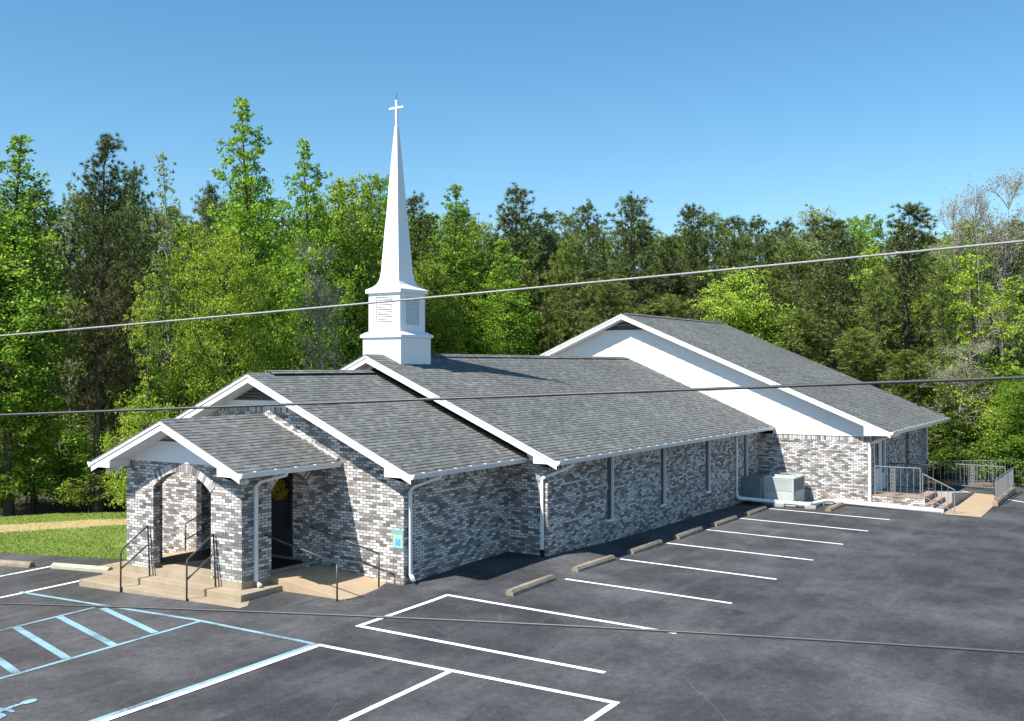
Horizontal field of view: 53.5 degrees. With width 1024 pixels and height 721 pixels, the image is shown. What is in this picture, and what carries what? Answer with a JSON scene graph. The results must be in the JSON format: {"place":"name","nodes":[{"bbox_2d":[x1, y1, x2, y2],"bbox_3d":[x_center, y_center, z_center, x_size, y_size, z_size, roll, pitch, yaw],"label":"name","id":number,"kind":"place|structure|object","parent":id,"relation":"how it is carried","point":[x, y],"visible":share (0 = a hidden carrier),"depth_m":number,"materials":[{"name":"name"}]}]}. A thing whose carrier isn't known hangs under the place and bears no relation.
{"place":"outdoors","nodes":[
{"label":"outdoors","id":0,"kind":"place"},
{"bbox_2d":[0,512,126,558],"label":"lawn","id":1,"kind":"structure","parent":0,"point":[67,524],"depth_m":31.52,"materials":[{"name":"green plant"}]},
{"bbox_2d":[0,483,1023,720],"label":"parking lot","id":2,"kind":"structure","parent":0,"point":[858,573],"depth_m":19.26,"materials":[{"name":"grey asphalt"}]},
{"bbox_2d":[51,562,112,572],"bbox_3d":[-11.124,5.345,26.286,1.860,0.143,0.217,0,0,20],"label":"wheel stop","id":3,"kind":"object","parent":2,"relation":"on","point":[79,567],"visible":0.97,"depth_m":26.20,"materials":[{"name":"beige concrete"}]},
{"bbox_2d":[79,567,281,607],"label":"porch steps","id":4,"kind":"structure","parent":2,"relation":"on","point":[148,585],"depth_m":23.03,"materials":[{"name":"beige concrete"}]},
{"bbox_2d":[270,564,385,599],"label":"entrance ramp","id":5,"kind":"structure","parent":2,"relation":"on","point":[318,580],"depth_m":23.11,"materials":[{"name":"beige concrete"}]},
{"bbox_2d":[505,574,555,595],"bbox_3d":[0.444,5.107,23.158,0.228,0.139,1.960,0,-1,31],"label":"wheel stop","id":6,"kind":"object","parent":2,"relation":"on","point":[525,587],"visible":1,"depth_m":22.97,"materials":[{"name":"beige concrete"}]},
{"bbox_2d":[735,494,943,513],"bbox_3d":[12.049,5.271,37.872,7.340,0.560,1.654,0,0,10],"label":"curb","id":7,"kind":"object","parent":2,"relation":"on","point":[887,506],"visible":1,"depth_m":37.66,"materials":[{"name":"white concrete"}]},
{"bbox_2d":[944,490,993,516],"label":"walkway","id":8,"kind":"structure","parent":2,"relation":"on","point":[976,505],"depth_m":38.81,"materials":[{"name":"beige concrete"}]},
{"bbox_2d":[0,376,1023,415],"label":"power line","id":9,"kind":"object","parent":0,"point":[593,393],"visible":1,"depth_m":8.08,"materials":[{"name":"metal"}]},
{"bbox_2d":[0,602,1023,653],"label":"power line","id":10,"kind":"object","parent":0,"point":[636,629],"visible":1,"depth_m":5.83,"materials":[{"name":"metal"}]},
{"bbox_2d":[0,240,1023,336],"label":"power line","id":11,"kind":"object","parent":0,"point":[759,266],"visible":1,"depth_m":8.09,"materials":[{"name":"grey metal"}]},
{"bbox_2d":[0,418,1023,547],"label":"ground","id":12,"kind":"structure","parent":0,"point":[45,507],"depth_m":39.34,"materials":[{"name":"green plant"}]},
{"bbox_2d":[0,338,79,514],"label":"poplar tree","id":13,"kind":"object","parent":12,"relation":"on","point":[39,425],"visible":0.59,"depth_m":35.41,"materials":[{"name":"green plant"}]},
{"bbox_2d":[0,407,83,514],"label":"shrub","id":14,"kind":"object","parent":12,"relation":"on","point":[46,480],"visible":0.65,"depth_m":35.44,"materials":[{"name":"green plant"}]},
{"bbox_2d":[0,186,95,409],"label":"pine tree","id":15,"kind":"object","parent":12,"relation":"on","point":[53,218],"visible":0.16,"depth_m":49.74,"materials":[{"name":"green plant"}]},
{"bbox_2d":[1,443,110,510],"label":"shrub","id":16,"kind":"object","parent":12,"relation":"on","point":[71,467],"visible":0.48,"depth_m":36.98,"materials":[{"name":"green plant"}]},
{"bbox_2d":[0,134,114,516],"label":"poplar tree","id":17,"kind":"object","parent":12,"relation":"on","point":[25,312],"visible":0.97,"depth_m":34.69,"materials":[{"name":"green plant"}]},
{"bbox_2d":[20,216,96,451],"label":"poplar tree","id":18,"kind":"object","parent":12,"relation":"on","point":[50,224],"visible":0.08,"depth_m":50.17,"materials":[{"name":"green plant"}]},
{"bbox_2d":[12,409,111,495],"bbox_3d":[-17.215,3.833,40.604,4.668,4.001,4.723,0,0,31],"label":"shrub","id":19,"kind":"object","parent":12,"relation":"on","point":[79,437],"visible":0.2,"depth_m":40.63,"materials":[{"name":"green plant"}]},
{"bbox_2d":[38,180,111,497],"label":"sapling tree","id":20,"kind":"object","parent":12,"relation":"on","point":[71,369],"visible":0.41,"depth_m":40.97,"materials":[{"name":"green plant"}]},
{"bbox_2d":[41,443,126,512],"bbox_3d":[-14.616,4.190,35.334,3.236,2.670,3.020,0,0,-16],"label":"shrub","id":21,"kind":"object","parent":12,"relation":"on","point":[85,485],"visible":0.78,"depth_m":35.04,"materials":[{"name":"green plant"}]},
{"bbox_2d":[31,189,140,474],"bbox_3d":[-21.302,-1.201,51.022,5.484,14.835,5.284,0,0,-15],"label":"pine tree","id":22,"kind":"object","parent":12,"relation":"on","point":[81,201],"visible":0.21,"depth_m":50.65,"materials":[{"name":"green plant"}]},
{"bbox_2d":[42,132,159,512],"bbox_3d":[-14.352,-1.132,35.448,3.834,13.917,4.237,0,0,-32],"label":"pine tree","id":23,"kind":"object","parent":12,"relation":"on","point":[99,343],"visible":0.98,"depth_m":35.34,"materials":[{"name":"green plant"}]},
{"bbox_2d":[71,208,150,453],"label":"pine tree","id":24,"kind":"object","parent":12,"relation":"on","point":[106,312],"visible":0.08,"depth_m":51.59,"materials":[{"name":"green plant"}]},
{"bbox_2d":[66,349,165,492],"bbox_3d":[-13.438,2.719,37.227,4.522,6.433,4.170,0,0,28],"label":"shrub","id":25,"kind":"object","parent":12,"relation":"on","point":[142,367],"visible":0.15,"depth_m":37.06,"materials":[{"name":"green plant"}]},
{"bbox_2d":[86,160,188,428],"bbox_3d":[-14.423,-0.970,39.478,3.939,13.718,3.159,0,0,-20],"label":"pine tree","id":26,"kind":"object","parent":12,"relation":"on","point":[136,173],"visible":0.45,"depth_m":39.22,"materials":[{"name":"green plant"}]},
{"bbox_2d":[96,273,181,510],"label":"leafy tree","id":27,"kind":"object","parent":12,"relation":"on","point":[147,378],"visible":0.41,"depth_m":33.56,"materials":[{"name":"green plant"}]},
{"bbox_2d":[106,206,198,404],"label":"pine tree","id":28,"kind":"object","parent":12,"relation":"on","point":[156,243],"visible":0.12,"depth_m":52.39,"materials":[{"name":"green plant"}]},
{"bbox_2d":[78,218,237,452],"bbox_3d":[-12.016,0.396,36.332,5.384,10.997,6.592,0,0,37],"label":"leafy tree","id":29,"kind":"object","parent":12,"relation":"on","point":[170,388],"visible":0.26,"depth_m":36.41,"materials":[{"name":"green plant"}]},
{"bbox_2d":[129,153,209,416],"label":"sapling tree","id":30,"kind":"object","parent":12,"relation":"on","point":[167,223],"visible":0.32,"depth_m":47.48,"materials":[{"name":"green plant"}]},
{"bbox_2d":[162,194,225,416],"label":"pine tree","id":31,"kind":"object","parent":12,"relation":"on","point":[195,222],"visible":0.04,"depth_m":55.43,"materials":[{"name":"green plant"}]},
{"bbox_2d":[181,181,225,384],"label":"pine tree","id":32,"kind":"object","parent":12,"relation":"on","point":[208,190],"visible":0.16,"depth_m":52.05,"materials":[{"name":"green plant"}]},
{"bbox_2d":[149,223,291,406],"bbox_3d":[-10.205,0.460,36.094,4.889,10.766,3.866,0,0,-31],"label":"leafy tree","id":33,"kind":"object","parent":12,"relation":"on","point":[229,301],"visible":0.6,"depth_m":35.79,"materials":[{"name":"green plant"}]},
{"bbox_2d":[177,96,327,382],"bbox_3d":[-10.165,-2.084,39.221,5.252,16.333,5.533,0,0,-29],"label":"poplar tree","id":34,"kind":"object","parent":12,"relation":"on","point":[244,216],"visible":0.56,"depth_m":39.09,"materials":[{"name":"green plant"}]},
{"bbox_2d":[255,214,317,369],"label":"pine tree","id":35,"kind":"object","parent":12,"relation":"on","point":[282,226],"visible":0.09,"depth_m":48.75,"materials":[{"name":"green plant"}]},
{"bbox_2d":[280,332,323,369],"bbox_3d":[-9.454,2.579,44.139,3.874,7.643,4.126,0,0,-13],"label":"shrub","id":36,"kind":"object","parent":12,"relation":"on","point":[297,361],"visible":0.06,"depth_m":43.85,"materials":[{"name":"green plant"}]},
{"bbox_2d":[261,138,370,369],"bbox_3d":[-9.551,-2.137,47.820,5.207,16.739,5.371,0,0,-23],"label":"poplar tree","id":37,"kind":"object","parent":12,"relation":"on","point":[316,230],"visible":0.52,"depth_m":47.71,"materials":[{"name":"green plant"}]},
{"bbox_2d":[287,234,351,369],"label":"bare tree","id":38,"kind":"object","parent":12,"relation":"on","point":[319,288],"visible":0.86,"depth_m":41.90,"materials":[{"name":"grey plant"}]},
{"bbox_2d":[280,171,383,369],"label":"leafy tree","id":39,"kind":"object","parent":12,"relation":"on","point":[341,209],"visible":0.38,"depth_m":50.40,"materials":[{"name":"green plant"}]},
{"bbox_2d":[316,308,349,369],"bbox_3d":[-8.511,2.025,44.897,5.249,8.741,4.072,0,0,24],"label":"shrub","id":40,"kind":"object","parent":12,"relation":"on","point":[334,331],"visible":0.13,"depth_m":45.01,"materials":[{"name":"green plant"}]},
{"bbox_2d":[346,172,419,353],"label":"leafy tree","id":41,"kind":"object","parent":12,"relation":"on","point":[380,216],"visible":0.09,"depth_m":53.50,"materials":[{"name":"green plant"}]},
{"bbox_2d":[406,190,485,353],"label":"pine tree","id":42,"kind":"object","parent":12,"relation":"on","point":[411,205],"visible":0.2,"depth_m":59.72,"materials":[{"name":"green plant"}]},
{"bbox_2d":[413,255,481,353],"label":"leafy tree","id":43,"kind":"object","parent":12,"relation":"on","point":[450,327],"visible":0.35,"depth_m":57.60,"materials":[{"name":"green plant"}]},
{"bbox_2d":[417,184,496,353],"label":"poplar tree","id":44,"kind":"object","parent":12,"relation":"on","point":[455,257],"visible":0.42,"depth_m":63.70,"materials":[{"name":"green plant"}]},
{"bbox_2d":[445,213,530,354],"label":"leafy tree","id":45,"kind":"object","parent":12,"relation":"on","point":[479,230],"visible":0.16,"depth_m":70.76,"materials":[{"name":"green plant"}]},
{"bbox_2d":[452,238,543,354],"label":"poplar tree","id":46,"kind":"object","parent":12,"relation":"on","point":[498,346],"visible":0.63,"depth_m":60.53,"materials":[{"name":"green plant"}]},
{"bbox_2d":[87,93,949,589],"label":"church","id":47,"kind":"structure","parent":12,"relation":"on","point":[525,475],"depth_m":27.73,"materials":[{"name":"grey brick"}]},
{"bbox_2d":[160,549,302,569],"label":"porch floor","id":48,"kind":"structure","parent":47,"relation":"on","point":[197,558],"depth_m":24.76,"materials":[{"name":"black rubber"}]},
{"bbox_2d":[271,473,292,555],"bbox_3d":[-6.216,3.780,25.837,2.036,2.213,0.052,0,0,32],"label":"entrance door","id":49,"kind":"structure","parent":47,"relation":"in","point":[282,511],"depth_m":25.51,"materials":[{"name":"black glass"}]},
{"bbox_2d":[606,456,614,521],"bbox_3d":[2.775,3.692,29.409,0.215,1.905,0.440,0,0,32],"label":"slit window","id":50,"kind":"structure","parent":47,"relation":"in","point":[610,460],"depth_m":29.50,"materials":[{"name":"glass"}]},
{"bbox_2d":[874,437,885,490],"bbox_3d":[14.076,3.999,39.167,0.220,2.016,1.913,0,0,32],"label":"window","id":51,"kind":"structure","parent":47,"relation":"in","point":[880,446],"depth_m":39.28,"materials":[{"name":"glass"}]},
{"bbox_2d":[474,182,562,354],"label":"pine tree","id":52,"kind":"object","parent":12,"relation":"on","point":[520,242],"visible":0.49,"depth_m":65.94,"materials":[{"name":"green plant"}]},
{"bbox_2d":[506,231,563,352],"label":"tree","id":53,"kind":"object","parent":12,"relation":"on","point":[531,291],"visible":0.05,"depth_m":74.65,"materials":[{"name":"green plant"}]},
{"bbox_2d":[523,206,561,289],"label":"pine tree","id":54,"kind":"object","parent":12,"relation":"on","point":[545,216],"visible":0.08,"depth_m":86.96,"materials":[{"name":"green plant"}]},
{"bbox_2d":[518,229,576,354],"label":"pine tree","id":55,"kind":"object","parent":12,"relation":"on","point":[549,251],"visible":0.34,"depth_m":67.79,"materials":[{"name":"green plant"}]},
{"bbox_2d":[510,233,608,354],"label":"pine tree","id":56,"kind":"object","parent":12,"relation":"on","point":[559,319],"visible":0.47,"depth_m":62.70,"materials":[{"name":"green plant"}]},
{"bbox_2d":[529,212,604,347],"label":"pine tree","id":57,"kind":"object","parent":12,"relation":"on","point":[567,222],"visible":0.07,"depth_m":76.09,"materials":[{"name":"green plant"}]},
{"bbox_2d":[544,198,617,347],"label":"pine tree","id":58,"kind":"object","parent":12,"relation":"on","point":[592,229],"visible":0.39,"depth_m":66.72,"materials":[{"name":"green plant"}]},
{"bbox_2d":[569,277,648,333],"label":"tree","id":59,"kind":"object","parent":12,"relation":"on","point":[619,306],"visible":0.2,"depth_m":60.85,"materials":[{"name":"green plant"}]},
{"bbox_2d":[561,191,684,329],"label":"pine tree","id":60,"kind":"object","parent":12,"relation":"on","point":[645,256],"visible":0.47,"depth_m":64.70,"materials":[{"name":"green plant"}]},
{"bbox_2d":[603,220,677,316],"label":"pine tree","id":61,"kind":"object","parent":12,"relation":"on","point":[656,262],"visible":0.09,"depth_m":73.17,"materials":[{"name":"green plant"}]},
{"bbox_2d":[636,234,697,319],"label":"pine tree","id":62,"kind":"object","parent":12,"relation":"on","point":[669,240],"visible":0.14,"depth_m":67.71,"materials":[{"name":"green plant"}]},
{"bbox_2d":[647,293,704,318],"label":"pine tree","id":63,"kind":"object","parent":12,"relation":"on","point":[672,303],"visible":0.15,"depth_m":60.04,"materials":[{"name":"green plant"}]},
{"bbox_2d":[659,202,731,321],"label":"pine tree","id":64,"kind":"object","parent":12,"relation":"on","point":[687,217],"visible":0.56,"depth_m":65.62,"materials":[{"name":"green plant"}]},
{"bbox_2d":[680,210,762,330],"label":"pine tree","id":65,"kind":"object","parent":12,"relation":"on","point":[719,233],"visible":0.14,"depth_m":73.27,"materials":[{"name":"green plant"}]},
{"bbox_2d":[708,235,747,328],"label":"pine tree","id":66,"kind":"object","parent":12,"relation":"on","point":[734,242],"visible":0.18,"depth_m":67.77,"materials":[{"name":"green plant"}]},
{"bbox_2d":[706,215,764,301],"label":"pine tree","id":67,"kind":"object","parent":12,"relation":"on","point":[738,225],"visible":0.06,"depth_m":83.25,"materials":[{"name":"green plant"}]},
{"bbox_2d":[685,266,804,346],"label":"leafy tree","id":68,"kind":"object","parent":12,"relation":"on","point":[737,313],"visible":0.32,"depth_m":59.28,"materials":[{"name":"green plant"}]},
{"bbox_2d":[723,214,783,300],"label":"pine tree","id":69,"kind":"object","parent":12,"relation":"on","point":[755,225],"visible":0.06,"depth_m":83.93,"materials":[{"name":"green plant"}]},
{"bbox_2d":[730,234,812,354],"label":"pine tree","id":70,"kind":"object","parent":12,"relation":"on","point":[766,244],"visible":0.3,"depth_m":62.78,"materials":[{"name":"green plant"}]},
{"bbox_2d":[748,501,807,506],"bbox_3d":[10.162,5.566,38.816,1.820,0.338,1.580,0,0,32],"label":"concrete pad","id":71,"kind":"object","parent":12,"relation":"on","point":[772,504],"visible":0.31,"depth_m":38.36,"materials":[{"name":"grey concrete"}]},
{"bbox_2d":[740,473,804,503],"bbox_3d":[9.941,4.853,38.735,1.938,1.075,1.800,0,0,32],"label":"air conditioner","id":72,"kind":"object","parent":71,"relation":"on","point":[784,486],"visible":1,"depth_m":38.24,"materials":[{"name":"grey metal"}]},
{"bbox_2d":[758,217,811,344],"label":"pine tree","id":73,"kind":"object","parent":12,"relation":"on","point":[781,232],"visible":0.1,"depth_m":72.94,"materials":[{"name":"green plant"}]},
{"bbox_2d":[772,307,838,360],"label":"pine tree","id":74,"kind":"object","parent":12,"relation":"on","point":[809,332],"visible":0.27,"depth_m":57.14,"materials":[{"name":"green plant"}]},
{"bbox_2d":[755,236,860,370],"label":"pine tree","id":75,"kind":"object","parent":12,"relation":"on","point":[797,276],"visible":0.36,"depth_m":60.67,"materials":[{"name":"green plant"}]},
{"bbox_2d":[774,214,849,367],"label":"pine tree","id":76,"kind":"object","parent":12,"relation":"on","point":[807,224],"visible":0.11,"depth_m":70.77,"materials":[{"name":"green plant"}]},
{"bbox_2d":[774,204,858,369],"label":"leafy tree","id":77,"kind":"object","parent":12,"relation":"on","point":[812,214],"visible":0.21,"depth_m":69.54,"materials":[{"name":"green plant"}]},
{"bbox_2d":[781,218,868,376],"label":"pine tree","id":78,"kind":"object","parent":12,"relation":"on","point":[837,223],"visible":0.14,"depth_m":69.61,"materials":[{"name":"green plant"}]},
{"bbox_2d":[795,226,894,379],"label":"pine tree","id":79,"kind":"object","parent":12,"relation":"on","point":[854,265],"visible":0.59,"depth_m":59.75,"materials":[{"name":"green plant"}]},
{"bbox_2d":[828,219,878,371],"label":"leafy tree","id":80,"kind":"object","parent":12,"relation":"on","point":[856,230],"visible":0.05,"depth_m":71.00,"materials":[{"name":"green plant"}]},
{"bbox_2d":[846,213,894,320],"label":"leafy tree","id":81,"kind":"object","parent":12,"relation":"on","point":[876,232],"visible":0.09,"depth_m":81.05,"materials":[{"name":"green plant"}]},
{"bbox_2d":[834,241,920,391],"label":"leafy tree","id":82,"kind":"object","parent":12,"relation":"on","point":[873,260],"visible":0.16,"depth_m":67.70,"materials":[{"name":"green plant"}]},
{"bbox_2d":[843,265,921,401],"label":"pine tree","id":83,"kind":"object","parent":12,"relation":"on","point":[877,272],"visible":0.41,"depth_m":55.82,"materials":[{"name":"green plant"}]},
{"bbox_2d":[830,327,935,440],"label":"pine tree","id":84,"kind":"object","parent":12,"relation":"on","point":[857,354],"visible":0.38,"depth_m":54.43,"materials":[{"name":"green plant"}]},
{"bbox_2d":[857,223,936,392],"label":"pine tree","id":85,"kind":"object","parent":12,"relation":"on","point":[902,263],"visible":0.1,"depth_m":67.11,"materials":[{"name":"green plant"}]},
{"bbox_2d":[839,201,971,398],"bbox_3d":[22.744,-1.221,58.539,7.858,15.970,7.991,0,0,8],"label":"pine tree","id":86,"kind":"object","parent":12,"relation":"on","point":[908,243],"visible":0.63,"depth_m":58.01,"materials":[{"name":"green plant"}]},
{"bbox_2d":[872,488,952,510],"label":"brick steps","id":87,"kind":"structure","parent":12,"relation":"on","point":[897,498],"depth_m":37.66,"materials":[{"name":"brick"}]},
{"bbox_2d":[874,466,920,496],"bbox_3d":[14.255,4.479,37.604,1.636,1.100,0.042,0,0,32],"label":"railing","id":88,"kind":"object","parent":87,"relation":"on","point":[893,475],"visible":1,"depth_m":37.69,"materials":[{"name":"silver metal"}]},
{"bbox_2d":[875,349,963,473],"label":"pine tree","id":89,"kind":"object","parent":12,"relation":"on","point":[911,372],"visible":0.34,"depth_m":52.66,"materials":[{"name":"green plant"}]},
{"bbox_2d":[889,259,987,478],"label":"pine tree","id":90,"kind":"object","parent":12,"relation":"on","point":[940,274],"visible":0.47,"depth_m":53.57,"materials":[{"name":"green plant"}]},
{"bbox_2d":[906,368,970,477],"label":"leafy tree","id":91,"kind":"object","parent":12,"relation":"on","point":[930,408],"visible":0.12,"depth_m":53.33,"materials":[{"name":"green plant"}]},
{"bbox_2d":[895,236,985,391],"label":"leafy tree","id":92,"kind":"object","parent":12,"relation":"on","point":[921,306],"visible":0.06,"depth_m":64.97,"materials":[{"name":"green plant"}]},
{"bbox_2d":[915,340,999,482],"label":"bare tree","id":93,"kind":"object","parent":12,"relation":"on","point":[951,374],"visible":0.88,"depth_m":50.81,"materials":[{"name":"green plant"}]},
{"bbox_2d":[927,409,989,482],"bbox_3d":[22.006,4.388,50.376,6.407,3.885,4.916,0,0,-24],"label":"shrub","id":94,"kind":"object","parent":12,"relation":"on","point":[953,416],"visible":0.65,"depth_m":50.62,"materials":[{"name":"green plant"}]},
{"bbox_2d":[922,187,1002,470],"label":"bare tree","id":95,"kind":"object","parent":12,"relation":"on","point":[954,227],"visible":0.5,"depth_m":59.96,"materials":[{"name":"grey plant"}]},
{"bbox_2d":[909,253,1022,480],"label":"leafy tree","id":96,"kind":"object","parent":12,"relation":"on","point":[968,311],"visible":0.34,"depth_m":52.76,"materials":[{"name":"green plant"}]},
{"bbox_2d":[915,218,1022,409],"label":"leafy tree","id":97,"kind":"object","parent":12,"relation":"on","point":[974,253],"visible":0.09,"depth_m":63.14,"materials":[{"name":"green plant"}]},
{"bbox_2d":[929,355,1020,481],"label":"leafy tree","id":98,"kind":"object","parent":12,"relation":"on","point":[993,359],"visible":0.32,"depth_m":50.77,"materials":[{"name":"green plant"}]},
{"bbox_2d":[942,171,1010,468],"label":"bare tree","id":99,"kind":"object","parent":12,"relation":"on","point":[979,208],"visible":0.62,"depth_m":60.12,"materials":[{"name":"grey plant"}]},
{"bbox_2d":[950,430,1023,485],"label":"shrub","id":100,"kind":"object","parent":12,"relation":"on","point":[993,450],"visible":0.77,"depth_m":47.71,"materials":[{"name":"green plant"}]},
{"bbox_2d":[951,275,1023,481],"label":"leafy tree","id":101,"kind":"object","parent":12,"relation":"on","point":[1013,330],"visible":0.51,"depth_m":49.91,"materials":[{"name":"green plant"}]},
{"bbox_2d":[952,228,1023,393],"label":"leafy tree","id":102,"kind":"object","parent":12,"relation":"on","point":[997,343],"visible":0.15,"depth_m":62.61,"materials":[{"name":"green plant"}]},
{"bbox_2d":[968,215,1023,399],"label":"tree","id":103,"kind":"object","parent":12,"relation":"on","point":[1016,259],"visible":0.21,"depth_m":62.23,"materials":[{"name":"green plant"}]},
{"bbox_2d":[976,166,1023,375],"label":"bare tree","id":104,"kind":"object","parent":12,"relation":"on","point":[1015,186],"visible":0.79,"depth_m":60.04,"materials":[{"name":"grey plant"}]},
{"bbox_2d":[982,367,1023,463],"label":"leafy tree","id":105,"kind":"object","parent":12,"relation":"on","point":[1011,399],"visible":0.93,"depth_m":47.31,"materials":[{"name":"green plant"}]},
{"bbox_2d":[0,0,1023,318],"label":"sky","id":106,"kind":"structure","parent":0,"point":[770,109],"materials":[{"name":"blue"}]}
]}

